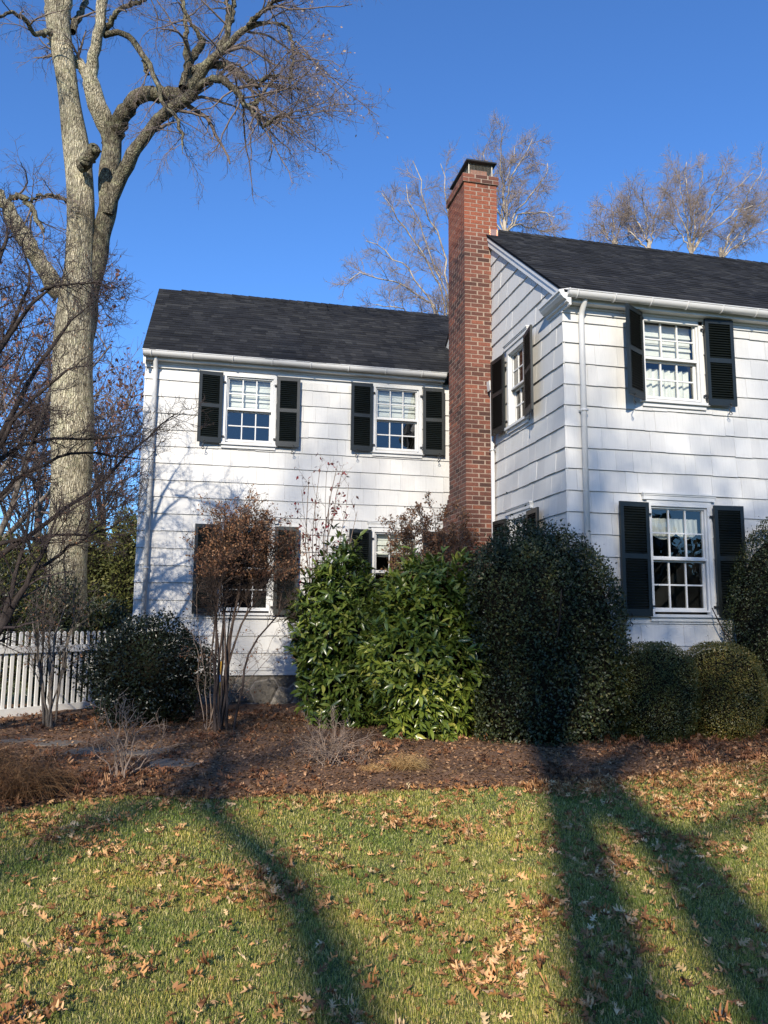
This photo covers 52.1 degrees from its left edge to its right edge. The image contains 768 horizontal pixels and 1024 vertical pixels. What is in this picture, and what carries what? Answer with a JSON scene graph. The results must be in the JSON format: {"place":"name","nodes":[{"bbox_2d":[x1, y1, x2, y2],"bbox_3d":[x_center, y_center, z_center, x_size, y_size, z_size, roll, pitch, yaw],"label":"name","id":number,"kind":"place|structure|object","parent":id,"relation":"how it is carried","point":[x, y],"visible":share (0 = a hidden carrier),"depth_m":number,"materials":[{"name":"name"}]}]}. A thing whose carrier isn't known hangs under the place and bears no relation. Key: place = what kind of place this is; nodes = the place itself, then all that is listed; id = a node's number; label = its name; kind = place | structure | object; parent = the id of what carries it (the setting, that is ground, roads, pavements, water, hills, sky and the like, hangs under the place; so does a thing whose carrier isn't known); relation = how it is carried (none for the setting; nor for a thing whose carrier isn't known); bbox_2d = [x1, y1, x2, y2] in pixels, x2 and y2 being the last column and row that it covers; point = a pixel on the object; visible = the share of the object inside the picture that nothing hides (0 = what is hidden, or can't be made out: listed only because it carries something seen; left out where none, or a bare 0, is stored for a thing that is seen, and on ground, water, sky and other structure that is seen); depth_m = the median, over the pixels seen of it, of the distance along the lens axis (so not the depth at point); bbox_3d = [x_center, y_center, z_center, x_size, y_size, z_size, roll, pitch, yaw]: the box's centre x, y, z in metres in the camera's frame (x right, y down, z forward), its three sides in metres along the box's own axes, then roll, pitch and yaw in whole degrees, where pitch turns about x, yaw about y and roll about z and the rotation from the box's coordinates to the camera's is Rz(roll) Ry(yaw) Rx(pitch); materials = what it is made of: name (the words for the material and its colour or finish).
{"place":"outdoors","nodes":[
{"label":"outdoors","id":0,"kind":"place"},
{"bbox_2d":[0,679,767,1023],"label":"lawn","id":1,"kind":"structure","parent":0,"point":[332,951],"depth_m":3.90,"materials":[{"name":"plant"}]},
{"bbox_2d":[0,530,31,680],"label":"arborvitae","id":2,"kind":"object","parent":1,"relation":"on","point":[13,568],"visible":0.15,"depth_m":16.88,"materials":[{"name":"green plant"}]},
{"bbox_2d":[0,557,37,699],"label":"rhododendron","id":3,"kind":"object","parent":1,"relation":"on","point":[17,614],"visible":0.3,"depth_m":11.65,"materials":[{"name":"green plant"}]},
{"bbox_2d":[16,528,47,677],"bbox_3d":[-7.518,1.968,17.477,1.442,3.535,2.011,8,-11,-42],"label":"arborvitae","id":4,"kind":"object","parent":1,"relation":"on","point":[41,571],"visible":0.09,"depth_m":16.90,"materials":[{"name":"green plant"}]},
{"bbox_2d":[0,235,115,475],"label":"oak tree","id":5,"kind":"object","parent":1,"relation":"on","point":[48,329],"visible":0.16,"depth_m":27.19,"materials":[{"name":"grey plant"}]},
{"bbox_2d":[0,331,138,547],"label":"oak tree","id":6,"kind":"object","parent":1,"relation":"on","point":[41,489],"visible":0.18,"depth_m":25.81,"materials":[{"name":"brown plant"}]},
{"bbox_2d":[0,253,144,539],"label":"oak tree","id":7,"kind":"object","parent":1,"relation":"on","point":[112,408],"visible":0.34,"depth_m":23.52,"materials":[{"name":"brown plant"}]},
{"bbox_2d":[0,335,144,559],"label":"oak tree","id":8,"kind":"object","parent":1,"relation":"on","point":[140,384],"visible":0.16,"depth_m":32.72,"materials":[{"name":"brown plant"}]},
{"bbox_2d":[87,516,113,623],"bbox_3d":[-6.539,1.890,17.541,1.629,3.724,2.390,2,-8,-13],"label":"arborvitae","id":9,"kind":"object","parent":1,"relation":"on","point":[92,571],"visible":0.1,"depth_m":17.27,"materials":[{"name":"green plant"}]},
{"bbox_2d":[100,503,137,621],"bbox_3d":[-5.740,1.715,17.816,2.760,4.120,2.280,5,-9,-32],"label":"arborvitae","id":10,"kind":"object","parent":1,"relation":"on","point":[119,579],"visible":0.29,"depth_m":17.31,"materials":[{"name":"green plant"}]},
{"bbox_2d":[0,0,392,695],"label":"bare maple","id":11,"kind":"object","parent":1,"relation":"on","point":[86,224],"visible":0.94,"depth_m":14.39,"materials":[{"name":"grey plant"}]},
{"bbox_2d":[0,752,767,1023],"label":"fallen leaves","id":12,"kind":"object","parent":1,"relation":"on","point":[560,788],"visible":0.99,"depth_m":4.17,"materials":[{"name":"brown plant"}]},
{"bbox_2d":[0,703,767,813],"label":"mulch bed","id":13,"kind":"object","parent":1,"relation":"on","point":[374,779],"visible":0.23,"depth_m":7.49,"materials":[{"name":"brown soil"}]},
{"bbox_2d":[0,729,41,770],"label":"dry grass clump","id":14,"kind":"object","parent":13,"relation":"on","point":[4,749],"visible":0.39,"depth_m":6.61,"materials":[{"name":"brown plant"}]},
{"bbox_2d":[0,738,44,743],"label":"stepping stone","id":15,"kind":"object","parent":13,"relation":"on","point":[12,741],"visible":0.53,"depth_m":8.21,"materials":[{"name":"grey stone"}]},
{"bbox_2d":[0,742,91,804],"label":"dry grass clump","id":16,"kind":"object","parent":13,"relation":"on","point":[12,784],"visible":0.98,"depth_m":5.86,"materials":[{"name":"brown plant"}]},
{"bbox_2d":[10,569,84,706],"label":"rhododendron","id":17,"kind":"object","parent":13,"relation":"on","point":[65,625],"visible":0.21,"depth_m":11.34,"materials":[{"name":"green plant"}]},
{"bbox_2d":[0,631,105,716],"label":"picket fence","id":18,"kind":"object","parent":13,"relation":"on","point":[33,709],"visible":0.56,"depth_m":10.62,"materials":[{"name":"white paint"}]},
{"bbox_2d":[17,759,91,792],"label":"dry grass clump","id":19,"kind":"object","parent":13,"relation":"on","point":[65,777],"visible":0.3,"depth_m":6.16,"materials":[{"name":"brown plant"}]},
{"bbox_2d":[32,740,84,746],"bbox_3d":[-3.331,2.397,8.043,0.502,0.060,0.375,9,-12,-47],"label":"stepping stone","id":20,"kind":"object","parent":13,"relation":"on","point":[61,743],"visible":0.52,"depth_m":8.02,"materials":[{"name":"grey stone"}]},
{"bbox_2d":[14,530,107,727],"bbox_3d":[-3.972,1.395,9.547,1.146,2.454,0.910,2,-8,-13],"label":"slender shrub","id":21,"kind":"object","parent":13,"relation":"on","point":[47,717],"visible":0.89,"depth_m":9.49,"materials":[{"name":"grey plant"}]},
{"bbox_2d":[65,746,123,754],"bbox_3d":[-2.826,2.365,7.710,0.561,0.060,0.417,2,-8,-13],"label":"stepping stone","id":22,"kind":"object","parent":13,"relation":"on","point":[81,751],"visible":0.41,"depth_m":7.66,"materials":[{"name":"grey stone"}]},
{"bbox_2d":[64,593,133,702],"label":"rhododendron","id":23,"kind":"object","parent":13,"relation":"on","point":[105,614],"visible":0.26,"depth_m":11.79,"materials":[{"name":"green plant"}]},
{"bbox_2d":[0,169,213,661],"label":"crab apple","id":24,"kind":"object","parent":13,"relation":"on","point":[10,601],"visible":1,"depth_m":8.98,"materials":[{"name":"brown plant"}]},
{"bbox_2d":[72,692,185,779],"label":"bare bush","id":25,"kind":"object","parent":13,"relation":"on","point":[118,747],"visible":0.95,"depth_m":6.51,"materials":[{"name":"grey plant"}]},
{"bbox_2d":[65,605,221,728],"bbox_3d":[-2.964,1.937,9.881,2.014,1.541,1.657,2,-8,-13],"label":"dark holly","id":26,"kind":"object","parent":13,"relation":"on","point":[148,672],"visible":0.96,"depth_m":9.51,"materials":[{"name":"green plant"}]},
{"bbox_2d":[123,748,175,756],"bbox_3d":[-2.275,2.346,7.597,0.537,0.060,0.285,4,-9,-27],"label":"stepping stone","id":27,"kind":"object","parent":13,"relation":"on","point":[138,752],"visible":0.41,"depth_m":7.53,"materials":[{"name":"grey stone"}]},
{"bbox_2d":[149,758,202,767],"bbox_3d":[-1.846,2.288,7.107,0.539,0.060,0.497,2,-8,-13],"label":"stepping stone","id":28,"kind":"object","parent":13,"relation":"on","point":[167,762],"visible":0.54,"depth_m":7.05,"materials":[{"name":"grey stone"}]},
{"bbox_2d":[176,574,301,728],"bbox_3d":[-1.760,1.680,9.585,1.540,1.932,0.806,2,-8,-13],"label":"rust leaved shrub","id":29,"kind":"object","parent":13,"relation":"on","point":[240,672],"visible":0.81,"depth_m":9.50,"materials":[{"name":"brown plant"}]},
{"bbox_2d":[179,483,311,730],"bbox_3d":[-1.660,1.093,9.391,1.593,3.048,1.212,2,-8,-13],"label":"rust leaved shrub","id":30,"kind":"object","parent":13,"relation":"on","point":[234,549],"visible":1,"depth_m":9.30,"materials":[{"name":"brown plant"}]},
{"bbox_2d":[280,452,358,718],"bbox_3d":[-0.906,0.987,10.860,1.139,3.707,0.694,2,-8,-13],"label":"crimson leaved shrub","id":31,"kind":"object","parent":13,"relation":"on","point":[326,525],"visible":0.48,"depth_m":10.97,"materials":[{"name":"brown plant"}]},
{"bbox_2d":[283,522,383,728],"bbox_3d":[-0.522,1.437,9.870,1.557,2.691,1.450,2,-8,-13],"label":"laurel shrub","id":32,"kind":"object","parent":13,"relation":"on","point":[329,641],"visible":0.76,"depth_m":9.49,"materials":[{"name":"green plant"}]},
{"bbox_2d":[291,706,375,767],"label":"bare bush","id":33,"kind":"object","parent":13,"relation":"on","point":[324,749],"visible":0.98,"depth_m":7.15,"materials":[{"name":"grey plant"}]},
{"bbox_2d":[357,762,387,771],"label":"dry grass clump","id":34,"kind":"object","parent":13,"relation":"on","point":[374,767],"visible":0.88,"depth_m":6.91,"materials":[{"name":"beige plant"}]},
{"bbox_2d":[0,702,767,807],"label":"bed leaves","id":35,"kind":"object","parent":13,"relation":"on","point":[632,740],"visible":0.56,"depth_m":7.59,"materials":[{"name":"brown plant"}]},
{"bbox_2d":[382,749,431,770],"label":"dry grass clump","id":36,"kind":"object","parent":13,"relation":"on","point":[403,763],"visible":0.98,"depth_m":6.98,"materials":[{"name":"beige plant"}]},
{"bbox_2d":[371,552,444,709],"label":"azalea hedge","id":37,"kind":"object","parent":13,"relation":"on","point":[398,569],"visible":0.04,"depth_m":10.60,"materials":[{"name":"green plant"}]},
{"bbox_2d":[352,542,492,741],"bbox_3d":[0.490,1.503,8.921,1.750,2.320,1.418,2,-8,-13],"label":"laurel shrub","id":38,"kind":"object","parent":13,"relation":"on","point":[420,640],"visible":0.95,"depth_m":8.56,"materials":[{"name":"green plant"}]},
{"bbox_2d":[378,491,479,591],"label":"brown clipped shrub","id":39,"kind":"object","parent":13,"relation":"on","point":[426,534],"visible":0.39,"depth_m":11.17,"materials":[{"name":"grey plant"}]},
{"bbox_2d":[451,492,639,747],"bbox_3d":[2.033,1.197,8.957,2.633,2.834,1.771,2,-8,-13],"label":"rounded holly","id":40,"kind":"object","parent":13,"relation":"on","point":[542,614],"visible":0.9,"depth_m":8.45,"materials":[{"name":"green plant"}]},
{"bbox_2d":[615,635,703,742],"bbox_3d":[3.052,2.005,8.840,1.024,1.217,0.957,2,-8,-13],"label":"boxwood ball","id":41,"kind":"object","parent":13,"relation":"on","point":[661,683],"visible":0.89,"depth_m":8.52,"materials":[{"name":"green plant"}]},
{"bbox_2d":[685,635,767,740],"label":"boxwood ball","id":42,"kind":"object","parent":13,"relation":"on","point":[732,697],"visible":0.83,"depth_m":8.64,"materials":[{"name":"green plant"}]},
{"bbox_2d":[712,507,767,731],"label":"tall evergreen","id":43,"kind":"object","parent":13,"relation":"on","point":[751,621],"visible":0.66,"depth_m":9.34,"materials":[{"name":"green plant"}]},
{"bbox_2d":[323,136,462,315],"bbox_3d":[0.891,-5.615,32.858,7.267,23.041,3.751,4,-9,-26],"label":"bare tree","id":44,"kind":"object","parent":1,"relation":"on","point":[437,270],"visible":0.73,"depth_m":33.77,"materials":[{"name":"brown plant"}]},
{"bbox_2d":[132,158,767,730],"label":"white house","id":45,"kind":"structure","parent":1,"relation":"on","point":[612,398],"depth_m":12.00,"materials":[{"name":"paint"}]},
{"bbox_2d":[217,516,278,618],"bbox_3d":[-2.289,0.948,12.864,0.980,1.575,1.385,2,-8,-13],"label":"window","id":46,"kind":"structure","parent":45,"relation":"in","point":[263,607],"depth_m":12.33,"materials":[{"name":"white paint"}]},
{"bbox_2d":[219,366,280,450],"bbox_3d":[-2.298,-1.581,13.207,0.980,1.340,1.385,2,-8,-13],"label":"window","id":47,"kind":"structure","parent":45,"relation":"in","point":[248,405],"depth_m":12.71,"materials":[{"name":"white paint"}]},
{"bbox_2d":[367,521,423,589],"bbox_3d":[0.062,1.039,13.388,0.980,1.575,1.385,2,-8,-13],"label":"window","id":48,"kind":"structure","parent":45,"relation":"in","point":[379,559],"depth_m":12.89,"materials":[{"name":"white paint"}]},
{"bbox_2d":[370,378,425,458],"bbox_3d":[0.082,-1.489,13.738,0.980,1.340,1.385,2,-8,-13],"label":"window","id":49,"kind":"structure","parent":45,"relation":"in","point":[397,414],"depth_m":13.25,"materials":[{"name":"white paint"}]},
{"bbox_2d":[502,325,530,433],"bbox_3d":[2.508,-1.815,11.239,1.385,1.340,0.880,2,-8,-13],"label":"window","id":50,"kind":"structure","parent":45,"relation":"in","point":[516,419],"depth_m":11.36,"materials":[{"name":"white paint"}]},
{"bbox_2d":[504,501,533,542],"bbox_3d":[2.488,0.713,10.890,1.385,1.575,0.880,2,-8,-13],"label":"window","id":51,"kind":"structure","parent":45,"relation":"in","point":[518,509],"depth_m":10.89,"materials":[{"name":"white paint"}]},
{"bbox_2d":[640,316,709,410],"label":"window","id":52,"kind":"structure","parent":45,"relation":"in","point":[673,353],"depth_m":10.15,"materials":[{"name":"white paint"}]},
{"bbox_2d":[640,491,720,621],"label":"window","id":53,"kind":"structure","parent":45,"relation":"in","point":[681,541],"depth_m":9.83,"materials":[{"name":"white paint"}]},
{"bbox_2d":[435,110,574,236],"bbox_3d":[5.821,-6.285,34.177,7.534,24.803,3.874,2,-8,-13],"label":"bare tree","id":54,"kind":"object","parent":1,"relation":"on","point":[507,214],"visible":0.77,"depth_m":35.22,"materials":[{"name":"brown plant"}]},
{"bbox_2d":[576,183,642,245],"bbox_3d":[11.404,-5.275,38.403,4.186,24.045,2.892,2,-8,-13],"label":"bare tree","id":55,"kind":"object","parent":1,"relation":"on","point":[606,230],"visible":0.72,"depth_m":39.53,"materials":[{"name":"brown plant"}]},
{"bbox_2d":[602,166,682,247],"bbox_3d":[12.922,-5.208,37.723,4.000,23.748,3.946,2,-8,-13],"label":"bare tree","id":56,"kind":"object","parent":1,"relation":"on","point":[638,225],"visible":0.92,"depth_m":38.99,"materials":[{"name":"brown plant"}]},
{"bbox_2d":[636,144,767,256],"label":"bare tree","id":57,"kind":"object","parent":1,"relation":"on","point":[691,206],"visible":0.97,"depth_m":39.61,"materials":[{"name":"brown plant"}]},
{"bbox_2d":[714,141,767,258],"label":"bare tree","id":58,"kind":"object","parent":1,"relation":"on","point":[741,242],"visible":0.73,"depth_m":42.70,"materials":[{"name":"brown plant"}]},
{"bbox_2d":[0,0,767,553],"label":"sky","id":59,"kind":"structure","parent":0,"point":[613,84],"materials":[{"name":"blue"}]}
]}

